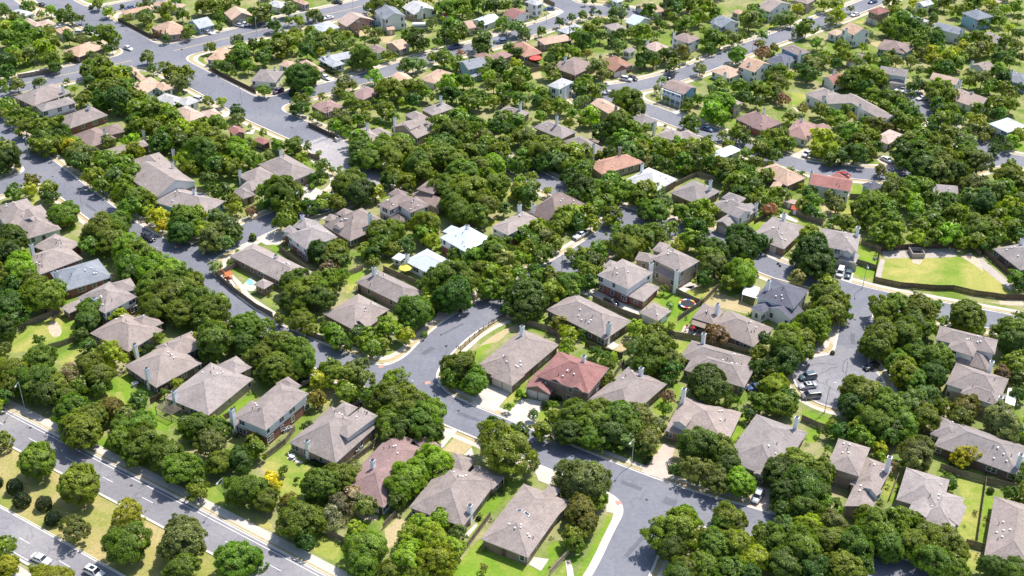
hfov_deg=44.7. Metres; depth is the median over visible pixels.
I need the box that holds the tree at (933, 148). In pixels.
[923,145,949,170]
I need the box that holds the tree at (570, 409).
[557,397,588,421]
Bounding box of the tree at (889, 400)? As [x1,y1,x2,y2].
[871,386,906,416]
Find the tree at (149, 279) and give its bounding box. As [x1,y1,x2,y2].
[133,268,174,295]
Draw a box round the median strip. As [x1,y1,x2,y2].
[0,444,236,575]
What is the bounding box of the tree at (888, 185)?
[880,176,910,204]
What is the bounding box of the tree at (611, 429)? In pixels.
[598,416,629,449]
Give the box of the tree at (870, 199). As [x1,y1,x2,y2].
[854,188,881,214]
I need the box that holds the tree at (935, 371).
[919,358,949,386]
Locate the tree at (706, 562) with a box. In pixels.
[690,550,719,575]
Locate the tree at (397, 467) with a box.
[391,460,429,494]
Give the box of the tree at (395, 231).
[365,218,406,243]
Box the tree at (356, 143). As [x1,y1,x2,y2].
[348,137,371,156]
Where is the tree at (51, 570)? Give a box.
[27,562,75,575]
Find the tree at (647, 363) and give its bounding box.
[630,347,661,375]
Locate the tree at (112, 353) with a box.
[99,339,129,368]
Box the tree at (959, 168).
[937,159,972,184]
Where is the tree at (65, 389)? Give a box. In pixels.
[52,383,76,404]
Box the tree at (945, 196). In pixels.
[934,191,960,217]
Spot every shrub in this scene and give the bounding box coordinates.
[6,478,22,495]
[11,491,31,508]
[34,495,51,512]
[43,511,61,526]
[139,349,147,356]
[141,343,151,353]
[249,235,256,241]
[288,88,296,96]
[541,399,547,409]
[643,458,649,464]
[948,462,957,469]
[986,487,994,493]
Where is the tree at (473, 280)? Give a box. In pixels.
[452,258,481,288]
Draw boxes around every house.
[0,198,60,244]
[13,8,33,19]
[14,83,71,112]
[24,18,56,32]
[28,234,82,280]
[35,97,76,121]
[50,259,111,298]
[56,26,73,38]
[61,278,137,324]
[62,104,107,134]
[63,41,104,62]
[73,123,124,152]
[90,312,163,359]
[101,130,148,162]
[121,6,152,19]
[124,331,205,392]
[131,66,172,96]
[132,149,195,203]
[151,21,186,41]
[152,1,185,13]
[155,93,199,108]
[156,188,224,221]
[165,356,252,415]
[177,105,220,123]
[187,17,213,34]
[206,48,230,65]
[224,6,251,25]
[228,125,244,138]
[228,376,309,445]
[229,243,311,295]
[234,187,255,204]
[237,148,314,196]
[251,66,283,88]
[253,136,270,150]
[269,0,285,13]
[278,60,324,77]
[282,214,337,263]
[289,401,377,464]
[293,0,309,10]
[311,99,343,120]
[314,21,339,35]
[318,51,352,72]
[323,208,383,247]
[324,294,388,336]
[337,11,373,32]
[340,435,440,514]
[351,122,392,141]
[353,86,379,102]
[355,266,423,308]
[370,44,386,58]
[374,4,404,31]
[378,188,429,228]
[386,39,410,55]
[390,72,414,83]
[391,110,432,144]
[392,249,449,276]
[402,0,435,18]
[409,453,503,529]
[411,181,444,214]
[421,69,451,89]
[421,95,452,121]
[440,224,487,264]
[457,57,486,81]
[462,20,476,35]
[472,14,498,30]
[473,51,512,64]
[478,325,558,393]
[481,483,568,564]
[491,203,536,244]
[501,102,529,121]
[503,7,528,22]
[509,41,542,61]
[525,0,542,16]
[525,351,608,403]
[527,192,584,229]
[533,115,576,140]
[536,34,571,52]
[546,294,630,346]
[547,78,572,99]
[554,56,595,80]
[557,24,583,36]
[565,135,603,160]
[589,366,666,409]
[590,98,619,120]
[591,146,643,178]
[597,259,659,308]
[599,54,632,77]
[604,23,626,35]
[611,0,623,7]
[623,47,635,58]
[625,14,651,28]
[627,163,677,198]
[633,114,656,135]
[635,2,664,18]
[635,242,699,292]
[639,302,670,324]
[645,40,667,56]
[656,128,701,145]
[660,80,697,107]
[665,387,741,441]
[670,179,719,207]
[672,31,699,53]
[680,332,752,394]
[691,302,773,353]
[709,145,740,158]
[710,15,738,36]
[711,65,740,83]
[712,192,758,234]
[728,100,742,117]
[731,9,741,19]
[735,108,781,137]
[735,414,806,485]
[738,57,771,82]
[751,278,808,327]
[756,163,805,194]
[756,212,804,255]
[757,0,791,22]
[766,53,795,71]
[781,44,809,66]
[785,117,832,146]
[794,0,814,13]
[805,87,896,130]
[808,170,852,202]
[821,226,860,270]
[822,68,858,90]
[827,438,892,518]
[828,22,869,47]
[856,53,865,65]
[862,180,881,191]
[866,6,889,25]
[877,39,913,58]
[878,66,908,89]
[879,129,902,150]
[896,467,966,528]
[911,15,928,26]
[914,0,933,16]
[929,72,962,90]
[930,417,1023,482]
[931,184,957,202]
[933,22,965,43]
[936,326,997,372]
[945,363,1008,415]
[952,88,989,114]
[961,9,993,29]
[970,60,994,71]
[984,496,1023,570]
[985,32,1007,48]
[989,117,1023,143]
[993,238,1023,276]
[1009,70,1023,92]
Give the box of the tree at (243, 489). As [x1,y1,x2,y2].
[221,475,266,506]
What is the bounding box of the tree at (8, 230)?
[0,223,28,247]
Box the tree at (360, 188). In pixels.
[344,178,376,205]
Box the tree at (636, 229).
[621,224,650,240]
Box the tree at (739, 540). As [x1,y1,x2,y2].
[717,528,754,562]
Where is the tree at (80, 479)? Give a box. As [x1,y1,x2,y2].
[56,462,100,505]
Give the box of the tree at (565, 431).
[553,419,582,445]
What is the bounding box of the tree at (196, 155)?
[178,136,218,167]
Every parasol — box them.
[399,264,411,273]
[528,55,541,62]
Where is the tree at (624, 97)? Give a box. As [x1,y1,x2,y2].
[612,86,644,111]
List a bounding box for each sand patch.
[48,322,61,336]
[354,509,377,519]
[912,259,922,264]
[961,253,982,270]
[999,300,1023,305]
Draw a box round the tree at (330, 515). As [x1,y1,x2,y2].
[320,503,342,533]
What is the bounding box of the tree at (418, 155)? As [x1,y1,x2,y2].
[401,146,432,177]
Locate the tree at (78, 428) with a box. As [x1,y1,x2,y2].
[58,412,103,449]
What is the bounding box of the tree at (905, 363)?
[889,353,919,386]
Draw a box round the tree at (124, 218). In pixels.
[108,210,132,232]
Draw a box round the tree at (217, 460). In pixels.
[205,449,233,473]
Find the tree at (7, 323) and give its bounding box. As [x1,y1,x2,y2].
[0,313,19,340]
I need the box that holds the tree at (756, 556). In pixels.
[738,544,770,571]
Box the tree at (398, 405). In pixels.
[385,398,403,412]
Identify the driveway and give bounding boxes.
[139,220,151,227]
[221,111,229,116]
[232,241,256,250]
[244,128,255,133]
[256,231,283,244]
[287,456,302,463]
[302,184,321,199]
[320,78,333,82]
[436,306,463,319]
[440,428,456,447]
[464,447,473,456]
[465,524,477,538]
[471,385,508,410]
[489,31,502,35]
[505,397,541,426]
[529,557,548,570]
[535,466,554,483]
[544,10,560,14]
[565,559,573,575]
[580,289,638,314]
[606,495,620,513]
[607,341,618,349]
[622,204,634,207]
[641,443,674,479]
[673,109,684,115]
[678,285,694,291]
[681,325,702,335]
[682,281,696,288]
[745,486,770,510]
[767,252,778,258]
[780,214,797,222]
[793,148,806,157]
[828,323,837,345]
[835,269,853,281]
[875,158,899,167]
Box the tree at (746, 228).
[724,223,757,249]
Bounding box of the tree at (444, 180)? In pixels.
[426,173,457,195]
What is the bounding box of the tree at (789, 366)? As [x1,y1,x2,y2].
[769,342,804,376]
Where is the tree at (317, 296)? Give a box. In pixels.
[301,284,337,311]
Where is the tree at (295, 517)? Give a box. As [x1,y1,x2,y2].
[274,499,327,538]
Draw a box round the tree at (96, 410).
[75,400,109,427]
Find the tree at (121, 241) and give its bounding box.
[111,231,141,258]
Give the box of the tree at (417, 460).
[406,453,434,475]
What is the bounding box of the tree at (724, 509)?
[712,500,748,530]
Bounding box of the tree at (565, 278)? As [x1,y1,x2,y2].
[554,271,583,296]
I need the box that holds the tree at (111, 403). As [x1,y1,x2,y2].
[102,396,124,420]
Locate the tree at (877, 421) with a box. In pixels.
[853,403,894,436]
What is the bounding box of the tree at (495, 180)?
[473,166,510,197]
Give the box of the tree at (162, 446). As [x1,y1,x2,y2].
[148,434,184,473]
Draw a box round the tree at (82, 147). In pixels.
[65,142,99,165]
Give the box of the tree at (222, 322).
[208,319,232,332]
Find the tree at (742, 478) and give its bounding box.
[726,466,756,497]
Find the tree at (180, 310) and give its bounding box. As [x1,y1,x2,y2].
[163,297,196,326]
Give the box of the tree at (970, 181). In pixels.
[958,173,988,192]
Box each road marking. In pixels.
[0,423,280,570]
[1,410,318,575]
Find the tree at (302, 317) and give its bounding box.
[283,307,315,331]
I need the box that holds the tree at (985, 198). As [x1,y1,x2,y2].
[966,188,996,214]
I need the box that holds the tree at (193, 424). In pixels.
[177,411,210,441]
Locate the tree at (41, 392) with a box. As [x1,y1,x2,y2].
[25,381,62,406]
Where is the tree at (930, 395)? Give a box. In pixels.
[911,384,940,404]
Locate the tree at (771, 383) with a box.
[759,373,789,396]
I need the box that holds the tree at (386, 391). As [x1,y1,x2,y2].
[369,379,404,409]
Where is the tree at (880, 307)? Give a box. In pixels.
[867,294,898,322]
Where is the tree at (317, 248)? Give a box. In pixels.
[305,239,329,263]
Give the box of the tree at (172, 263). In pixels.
[154,257,186,274]
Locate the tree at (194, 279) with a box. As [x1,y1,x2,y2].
[177,271,205,287]
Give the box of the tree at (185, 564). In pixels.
[160,552,200,575]
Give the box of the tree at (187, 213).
[169,203,200,234]
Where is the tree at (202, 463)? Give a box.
[183,453,205,482]
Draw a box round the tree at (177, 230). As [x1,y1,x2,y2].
[166,215,195,243]
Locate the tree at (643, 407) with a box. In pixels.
[630,402,652,426]
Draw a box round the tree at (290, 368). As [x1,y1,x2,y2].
[282,359,305,380]
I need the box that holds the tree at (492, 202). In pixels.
[471,187,500,215]
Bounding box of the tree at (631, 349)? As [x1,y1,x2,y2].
[624,335,650,359]
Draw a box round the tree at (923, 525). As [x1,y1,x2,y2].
[911,516,935,539]
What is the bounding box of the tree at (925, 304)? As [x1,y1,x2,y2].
[900,291,939,321]
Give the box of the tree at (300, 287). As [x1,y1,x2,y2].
[282,275,322,311]
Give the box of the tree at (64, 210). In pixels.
[46,199,79,225]
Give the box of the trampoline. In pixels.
[679,299,695,307]
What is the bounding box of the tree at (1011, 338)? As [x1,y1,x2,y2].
[997,325,1023,356]
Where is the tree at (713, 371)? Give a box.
[686,362,727,401]
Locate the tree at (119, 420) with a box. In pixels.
[109,413,133,431]
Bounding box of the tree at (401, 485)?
[383,469,423,499]
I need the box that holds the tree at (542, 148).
[526,140,560,166]
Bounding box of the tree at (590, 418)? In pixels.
[576,408,613,436]
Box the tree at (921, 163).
[904,149,936,178]
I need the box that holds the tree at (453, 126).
[434,118,470,139]
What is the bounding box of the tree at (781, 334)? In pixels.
[768,321,804,357]
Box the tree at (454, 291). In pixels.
[430,275,472,313]
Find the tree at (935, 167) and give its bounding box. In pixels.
[927,156,953,184]
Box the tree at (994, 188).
[972,179,1007,200]
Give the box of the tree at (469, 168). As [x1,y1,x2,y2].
[445,158,482,177]
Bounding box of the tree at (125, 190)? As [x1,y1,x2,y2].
[109,182,151,212]
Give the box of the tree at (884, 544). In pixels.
[872,527,904,563]
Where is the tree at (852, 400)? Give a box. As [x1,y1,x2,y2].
[837,393,868,419]
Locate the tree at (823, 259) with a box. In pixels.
[798,247,835,279]
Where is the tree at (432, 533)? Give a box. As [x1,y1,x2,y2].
[414,521,447,548]
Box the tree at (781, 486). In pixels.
[769,477,798,502]
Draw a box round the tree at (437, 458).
[415,442,454,478]
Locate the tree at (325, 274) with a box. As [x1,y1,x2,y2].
[311,268,345,287]
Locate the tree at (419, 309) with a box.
[392,294,434,325]
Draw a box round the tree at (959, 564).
[937,551,971,575]
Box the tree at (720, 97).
[703,91,737,112]
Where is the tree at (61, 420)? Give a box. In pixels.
[57,407,79,427]
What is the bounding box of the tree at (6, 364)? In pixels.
[0,356,29,374]
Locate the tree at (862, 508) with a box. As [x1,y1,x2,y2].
[852,503,871,519]
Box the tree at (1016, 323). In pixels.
[995,316,1023,333]
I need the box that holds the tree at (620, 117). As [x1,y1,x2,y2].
[601,108,634,133]
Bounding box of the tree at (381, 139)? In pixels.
[371,132,395,155]
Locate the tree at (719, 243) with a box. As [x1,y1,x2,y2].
[697,236,731,259]
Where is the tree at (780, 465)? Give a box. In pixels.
[762,456,800,483]
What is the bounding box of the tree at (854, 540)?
[836,525,874,564]
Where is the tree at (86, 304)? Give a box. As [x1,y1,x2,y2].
[76,297,101,322]
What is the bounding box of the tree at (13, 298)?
[0,288,26,316]
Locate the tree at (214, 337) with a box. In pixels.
[195,319,234,361]
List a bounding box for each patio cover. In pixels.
[691,319,705,329]
[741,286,759,304]
[1005,388,1016,408]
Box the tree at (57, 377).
[47,370,69,396]
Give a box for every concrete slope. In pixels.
[876,259,884,277]
[881,250,909,258]
[923,248,955,257]
[977,256,1014,290]
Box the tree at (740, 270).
[725,257,759,287]
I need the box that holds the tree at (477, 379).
[459,364,488,393]
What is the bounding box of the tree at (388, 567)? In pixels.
[377,557,402,575]
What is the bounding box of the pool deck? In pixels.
[240,277,256,291]
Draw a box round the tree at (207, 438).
[192,424,226,455]
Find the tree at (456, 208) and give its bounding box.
[445,196,469,224]
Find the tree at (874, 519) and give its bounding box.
[854,505,918,541]
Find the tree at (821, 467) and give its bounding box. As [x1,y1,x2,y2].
[805,455,837,484]
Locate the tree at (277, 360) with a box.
[258,350,293,384]
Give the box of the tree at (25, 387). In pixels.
[16,379,40,400]
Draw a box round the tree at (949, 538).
[923,522,971,561]
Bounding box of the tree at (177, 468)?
[161,452,204,484]
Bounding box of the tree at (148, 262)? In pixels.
[132,251,169,278]
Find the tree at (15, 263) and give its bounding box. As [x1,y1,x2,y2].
[0,250,36,283]
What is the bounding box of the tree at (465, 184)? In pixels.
[448,172,491,203]
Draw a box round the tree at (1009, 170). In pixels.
[992,161,1023,187]
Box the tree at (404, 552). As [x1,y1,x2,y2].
[392,538,424,575]
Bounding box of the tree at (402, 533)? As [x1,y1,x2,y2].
[394,521,419,552]
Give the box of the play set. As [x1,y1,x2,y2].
[219,269,235,285]
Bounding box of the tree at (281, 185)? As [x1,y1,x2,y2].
[263,174,303,206]
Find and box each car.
[29,552,51,565]
[38,2,46,6]
[55,23,66,27]
[74,29,85,34]
[82,563,104,575]
[123,45,132,50]
[124,5,135,9]
[140,231,155,241]
[193,95,202,102]
[205,29,212,34]
[234,22,245,27]
[272,86,283,93]
[297,377,309,388]
[320,74,330,80]
[324,15,333,19]
[331,0,342,4]
[347,399,362,406]
[448,43,459,49]
[496,38,507,43]
[544,6,554,10]
[572,229,588,239]
[602,90,612,94]
[603,295,619,305]
[620,75,631,81]
[627,75,637,80]
[666,72,675,79]
[700,125,713,131]
[746,383,759,391]
[750,487,764,503]
[798,370,817,381]
[798,381,817,389]
[800,389,821,399]
[801,149,811,157]
[835,171,850,177]
[836,265,844,277]
[844,268,851,278]
[850,12,860,16]
[863,361,879,370]
[880,156,893,163]
[900,86,905,92]
[916,95,927,100]
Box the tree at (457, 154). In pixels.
[442,148,468,166]
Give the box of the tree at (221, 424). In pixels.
[202,417,233,437]
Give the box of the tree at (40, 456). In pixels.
[16,441,56,478]
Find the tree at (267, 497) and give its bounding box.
[252,487,278,512]
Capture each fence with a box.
[17,69,60,77]
[18,308,59,327]
[48,337,75,347]
[118,18,157,38]
[149,361,209,403]
[209,65,255,93]
[216,262,237,274]
[216,272,272,316]
[222,405,235,418]
[265,425,294,459]
[279,246,309,269]
[279,496,344,543]
[294,150,319,159]
[306,331,324,340]
[308,122,339,137]
[345,437,376,463]
[347,265,362,274]
[349,28,358,36]
[382,510,395,528]
[383,265,420,283]
[404,14,423,21]
[451,511,490,568]
[460,313,505,349]
[506,314,559,335]
[523,59,540,73]
[543,0,554,5]
[549,328,559,341]
[549,549,568,575]
[585,341,622,357]
[592,295,641,319]
[614,359,623,377]
[662,283,702,304]
[663,326,748,353]
[675,172,729,186]
[677,284,717,321]
[754,214,768,223]
[797,211,822,224]
[801,414,827,430]
[849,194,860,198]
[856,259,876,269]
[861,239,880,251]
[874,249,1023,299]
[881,241,1023,287]
[940,463,1017,487]
[966,539,984,549]
[977,478,986,540]
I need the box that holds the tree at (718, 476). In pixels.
[699,463,732,494]
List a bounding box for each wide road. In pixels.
[0,409,323,575]
[0,508,119,575]
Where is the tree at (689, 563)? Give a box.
[669,555,701,575]
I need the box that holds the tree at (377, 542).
[341,529,388,560]
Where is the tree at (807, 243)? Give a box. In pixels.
[793,230,834,270]
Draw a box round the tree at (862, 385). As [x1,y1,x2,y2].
[837,373,884,406]
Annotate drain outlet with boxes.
[908,244,925,257]
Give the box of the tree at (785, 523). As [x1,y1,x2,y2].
[773,514,793,533]
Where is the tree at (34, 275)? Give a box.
[22,272,48,288]
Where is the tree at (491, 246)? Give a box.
[480,234,508,263]
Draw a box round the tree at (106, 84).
[96,77,124,91]
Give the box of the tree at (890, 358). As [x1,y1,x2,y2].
[884,348,907,373]
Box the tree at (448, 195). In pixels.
[438,186,466,210]
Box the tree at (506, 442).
[475,419,540,474]
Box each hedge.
[309,459,326,468]
[319,63,341,76]
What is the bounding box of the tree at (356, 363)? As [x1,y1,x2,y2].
[343,357,370,383]
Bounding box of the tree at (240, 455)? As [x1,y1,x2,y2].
[227,444,253,473]
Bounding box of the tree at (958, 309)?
[949,298,986,332]
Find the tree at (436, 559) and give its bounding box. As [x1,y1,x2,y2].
[406,542,459,575]
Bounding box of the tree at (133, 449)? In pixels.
[119,439,151,467]
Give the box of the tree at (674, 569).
[662,560,694,575]
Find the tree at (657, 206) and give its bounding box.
[640,198,669,221]
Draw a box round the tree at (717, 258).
[700,247,727,277]
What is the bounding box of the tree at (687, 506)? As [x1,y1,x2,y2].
[678,503,700,527]
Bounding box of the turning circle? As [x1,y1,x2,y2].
[795,346,883,408]
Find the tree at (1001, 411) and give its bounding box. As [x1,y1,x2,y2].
[983,399,1022,441]
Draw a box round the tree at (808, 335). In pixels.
[788,327,816,349]
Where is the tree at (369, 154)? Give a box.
[357,144,383,170]
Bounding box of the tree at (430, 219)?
[405,211,440,234]
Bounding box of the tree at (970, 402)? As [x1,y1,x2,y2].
[950,393,981,423]
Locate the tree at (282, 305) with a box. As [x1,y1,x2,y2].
[277,290,303,310]
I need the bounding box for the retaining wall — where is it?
[970,246,981,255]
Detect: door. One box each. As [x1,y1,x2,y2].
[492,378,501,388]
[502,383,511,393]
[502,548,505,556]
[527,389,536,398]
[538,392,548,400]
[614,71,619,77]
[644,316,652,324]
[718,226,725,234]
[766,245,775,253]
[835,259,845,266]
[846,262,856,270]
[866,17,871,23]
[872,19,877,25]
[888,83,896,89]
[972,461,977,469]
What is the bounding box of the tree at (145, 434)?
[127,420,157,459]
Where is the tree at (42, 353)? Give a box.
[22,343,58,367]
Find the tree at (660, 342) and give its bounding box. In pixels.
[635,331,678,369]
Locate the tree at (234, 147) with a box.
[223,135,250,161]
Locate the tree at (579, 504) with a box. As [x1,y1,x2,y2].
[564,492,597,525]
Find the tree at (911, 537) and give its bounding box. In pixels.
[895,524,928,556]
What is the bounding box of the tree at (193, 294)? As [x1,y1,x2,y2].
[181,285,215,309]
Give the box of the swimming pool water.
[246,279,252,284]
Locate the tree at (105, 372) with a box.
[81,359,117,386]
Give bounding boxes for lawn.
[2,314,62,352]
[26,195,38,205]
[54,314,74,344]
[58,346,83,364]
[64,225,79,231]
[91,373,136,402]
[94,392,125,403]
[97,432,109,449]
[147,403,173,431]
[205,482,224,504]
[220,391,255,415]
[237,272,248,280]
[256,514,272,530]
[262,445,315,496]
[269,244,281,250]
[313,537,342,562]
[315,178,323,188]
[345,270,364,289]
[345,284,356,293]
[356,29,371,35]
[377,520,383,528]
[379,35,396,42]
[383,257,398,271]
[385,518,407,547]
[443,438,471,454]
[453,535,545,575]
[466,496,501,541]
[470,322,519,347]
[472,342,493,358]
[487,216,502,230]
[502,392,513,407]
[504,193,510,200]
[513,382,527,404]
[531,71,541,78]
[536,408,548,420]
[541,314,549,324]
[542,541,563,571]
[557,562,565,575]
[572,513,612,575]
[579,337,590,345]
[588,0,607,4]
[614,334,632,351]
[652,291,687,326]
[652,397,671,417]
[672,307,698,330]
[673,341,689,354]
[674,383,682,395]
[686,288,711,298]
[705,293,751,313]
[730,116,739,126]
[731,427,745,444]
[736,411,749,430]
[748,210,764,229]
[791,91,804,106]
[802,408,835,425]
[805,429,820,441]
[820,203,839,219]
[840,200,854,216]
[851,183,861,193]
[852,267,875,283]
[858,245,878,264]
[870,41,881,46]
[880,257,1017,295]
[883,478,893,499]
[890,474,902,501]
[942,464,997,482]
[956,478,982,540]
[966,551,978,570]
[977,490,993,547]
[1014,143,1023,150]
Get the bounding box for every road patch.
[85,204,96,211]
[421,347,434,354]
[443,323,463,334]
[457,412,479,421]
[621,480,641,490]
[624,536,644,556]
[662,497,677,506]
[850,333,855,344]
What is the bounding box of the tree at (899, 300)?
[886,292,909,321]
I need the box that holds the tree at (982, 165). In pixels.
[966,151,995,172]
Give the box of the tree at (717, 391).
[694,376,739,408]
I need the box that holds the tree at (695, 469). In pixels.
[679,455,716,487]
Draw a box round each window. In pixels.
[77,286,86,292]
[128,298,135,304]
[130,305,137,312]
[239,427,246,434]
[267,433,273,442]
[291,444,298,451]
[597,337,604,343]
[665,432,672,437]
[753,474,762,482]
[930,435,937,441]
[986,465,996,473]
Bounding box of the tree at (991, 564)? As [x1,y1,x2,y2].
[975,552,1005,575]
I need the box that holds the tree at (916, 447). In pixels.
[896,434,935,472]
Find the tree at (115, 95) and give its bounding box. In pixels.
[104,85,133,113]
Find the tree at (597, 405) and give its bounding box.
[585,396,615,413]
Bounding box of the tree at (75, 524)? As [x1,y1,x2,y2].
[57,513,91,543]
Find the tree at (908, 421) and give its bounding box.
[890,404,919,439]
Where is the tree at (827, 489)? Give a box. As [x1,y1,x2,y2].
[814,482,831,505]
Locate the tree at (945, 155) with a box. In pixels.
[932,147,964,175]
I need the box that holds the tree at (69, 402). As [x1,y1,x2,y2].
[50,392,90,423]
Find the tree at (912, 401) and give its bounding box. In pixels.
[897,385,925,422]
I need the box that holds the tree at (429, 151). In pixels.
[408,143,440,165]
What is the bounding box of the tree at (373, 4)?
[365,0,396,14]
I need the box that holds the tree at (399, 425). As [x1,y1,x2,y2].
[389,410,415,439]
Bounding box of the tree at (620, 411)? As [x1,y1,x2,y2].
[601,400,639,423]
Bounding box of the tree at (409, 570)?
[401,562,429,575]
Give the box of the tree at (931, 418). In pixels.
[911,403,941,431]
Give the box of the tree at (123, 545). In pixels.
[100,520,152,564]
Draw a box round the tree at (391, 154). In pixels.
[375,145,402,170]
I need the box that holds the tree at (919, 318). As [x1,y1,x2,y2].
[904,307,930,336]
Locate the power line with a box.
[330,90,416,107]
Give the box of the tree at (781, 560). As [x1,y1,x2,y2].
[764,545,801,575]
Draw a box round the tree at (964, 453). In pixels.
[949,445,982,468]
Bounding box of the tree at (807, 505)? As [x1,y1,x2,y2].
[782,494,826,521]
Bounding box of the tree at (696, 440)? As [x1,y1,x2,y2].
[675,425,724,463]
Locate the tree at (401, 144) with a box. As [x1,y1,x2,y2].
[387,136,414,160]
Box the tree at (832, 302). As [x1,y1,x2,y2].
[808,289,850,320]
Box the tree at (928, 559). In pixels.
[904,544,951,575]
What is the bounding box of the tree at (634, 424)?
[624,414,643,442]
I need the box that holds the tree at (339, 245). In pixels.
[321,238,349,264]
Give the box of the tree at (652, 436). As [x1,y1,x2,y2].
[634,424,661,455]
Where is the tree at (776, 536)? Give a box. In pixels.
[761,520,788,552]
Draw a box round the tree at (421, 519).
[401,513,438,531]
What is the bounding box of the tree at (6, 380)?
[0,369,19,397]
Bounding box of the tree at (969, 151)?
[952,144,981,170]
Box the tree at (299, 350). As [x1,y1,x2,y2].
[277,336,315,378]
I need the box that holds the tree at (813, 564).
[797,553,834,575]
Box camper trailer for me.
[412,22,427,28]
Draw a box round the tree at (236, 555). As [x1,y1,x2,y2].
[213,540,264,575]
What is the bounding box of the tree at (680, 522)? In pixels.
[639,506,705,551]
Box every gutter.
[0,0,1021,575]
[0,506,123,575]
[2,408,326,575]
[12,446,254,575]
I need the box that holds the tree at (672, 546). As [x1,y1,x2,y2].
[655,529,687,560]
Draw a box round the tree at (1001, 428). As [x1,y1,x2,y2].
[991,419,1020,440]
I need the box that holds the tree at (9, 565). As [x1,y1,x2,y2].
[0,554,20,575]
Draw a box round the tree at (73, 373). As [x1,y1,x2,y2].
[60,362,84,388]
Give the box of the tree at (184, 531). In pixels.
[156,513,207,562]
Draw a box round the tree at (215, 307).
[191,295,231,322]
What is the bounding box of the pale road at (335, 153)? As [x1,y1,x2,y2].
[301,135,394,196]
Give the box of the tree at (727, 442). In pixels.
[708,432,738,462]
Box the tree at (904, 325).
[893,316,923,348]
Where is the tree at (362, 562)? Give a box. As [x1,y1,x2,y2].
[346,544,378,575]
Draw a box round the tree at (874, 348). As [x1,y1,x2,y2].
[856,334,893,360]
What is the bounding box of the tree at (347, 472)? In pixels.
[322,462,356,493]
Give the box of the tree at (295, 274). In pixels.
[278,267,310,290]
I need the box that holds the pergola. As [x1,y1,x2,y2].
[155,401,181,421]
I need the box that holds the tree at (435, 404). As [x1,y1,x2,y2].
[414,397,447,425]
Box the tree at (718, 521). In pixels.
[711,515,736,530]
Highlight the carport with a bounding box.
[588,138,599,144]
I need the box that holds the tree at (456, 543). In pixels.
[446,536,466,558]
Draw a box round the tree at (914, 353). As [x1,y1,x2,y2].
[901,344,928,367]
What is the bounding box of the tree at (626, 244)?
[605,233,637,260]
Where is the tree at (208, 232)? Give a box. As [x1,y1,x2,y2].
[199,220,226,251]
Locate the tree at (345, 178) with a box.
[330,166,366,196]
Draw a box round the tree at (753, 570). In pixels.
[739,562,761,575]
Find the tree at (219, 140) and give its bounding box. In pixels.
[201,134,239,164]
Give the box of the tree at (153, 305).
[137,291,170,319]
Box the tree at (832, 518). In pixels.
[820,507,849,529]
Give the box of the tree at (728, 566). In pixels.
[712,554,747,575]
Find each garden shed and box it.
[374,19,379,26]
[385,26,394,34]
[783,198,796,208]
[791,205,798,214]
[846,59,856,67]
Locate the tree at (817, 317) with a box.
[793,306,831,340]
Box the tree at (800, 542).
[782,522,823,561]
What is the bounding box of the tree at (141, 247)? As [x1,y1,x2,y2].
[122,239,163,260]
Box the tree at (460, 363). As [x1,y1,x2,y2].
[438,351,475,382]
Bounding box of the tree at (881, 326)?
[859,315,897,347]
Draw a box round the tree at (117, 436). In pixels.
[107,425,133,452]
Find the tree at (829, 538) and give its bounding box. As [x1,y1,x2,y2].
[811,525,844,557]
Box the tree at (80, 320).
[74,309,102,332]
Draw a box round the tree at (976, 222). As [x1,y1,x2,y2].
[960,212,990,241]
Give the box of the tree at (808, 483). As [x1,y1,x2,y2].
[781,463,827,504]
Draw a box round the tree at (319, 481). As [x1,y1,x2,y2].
[299,467,341,504]
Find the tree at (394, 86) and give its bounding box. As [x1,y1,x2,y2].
[374,77,406,100]
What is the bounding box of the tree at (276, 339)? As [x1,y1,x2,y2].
[264,330,295,353]
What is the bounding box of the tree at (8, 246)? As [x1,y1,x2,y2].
[0,238,21,263]
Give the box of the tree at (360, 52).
[349,43,379,69]
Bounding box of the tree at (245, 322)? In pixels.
[226,310,260,334]
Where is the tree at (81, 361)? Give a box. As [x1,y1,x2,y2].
[74,352,105,376]
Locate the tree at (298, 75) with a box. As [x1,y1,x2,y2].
[284,62,320,91]
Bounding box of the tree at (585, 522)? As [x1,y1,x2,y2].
[577,511,598,537]
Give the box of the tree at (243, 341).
[230,330,258,354]
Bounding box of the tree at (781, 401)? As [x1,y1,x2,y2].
[765,392,798,416]
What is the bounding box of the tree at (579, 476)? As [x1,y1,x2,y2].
[551,458,612,500]
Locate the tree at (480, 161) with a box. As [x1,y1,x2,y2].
[464,156,496,172]
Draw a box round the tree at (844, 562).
[823,548,867,575]
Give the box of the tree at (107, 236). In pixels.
[91,219,123,252]
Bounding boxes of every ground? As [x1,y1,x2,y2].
[0,0,1023,575]
[0,0,1023,575]
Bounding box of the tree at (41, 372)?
[7,364,56,395]
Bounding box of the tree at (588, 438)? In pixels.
[576,420,598,449]
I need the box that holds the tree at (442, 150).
[431,143,454,168]
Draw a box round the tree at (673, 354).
[662,347,686,368]
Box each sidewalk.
[0,0,1023,575]
[3,398,351,575]
[12,565,30,575]
[583,513,618,575]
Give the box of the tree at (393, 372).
[379,366,411,384]
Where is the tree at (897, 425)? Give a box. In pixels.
[883,416,907,440]
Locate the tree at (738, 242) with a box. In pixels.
[724,231,757,258]
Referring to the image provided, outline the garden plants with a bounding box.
[29,4,1007,568]
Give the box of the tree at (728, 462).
[715,445,745,474]
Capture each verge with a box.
[0,0,1023,575]
[3,405,333,575]
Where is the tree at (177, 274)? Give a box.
[163,265,192,284]
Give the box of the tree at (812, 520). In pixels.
[789,513,824,533]
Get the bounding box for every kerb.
[0,0,1023,575]
[0,505,125,575]
[2,406,329,575]
[12,447,251,575]
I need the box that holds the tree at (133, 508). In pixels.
[110,497,146,528]

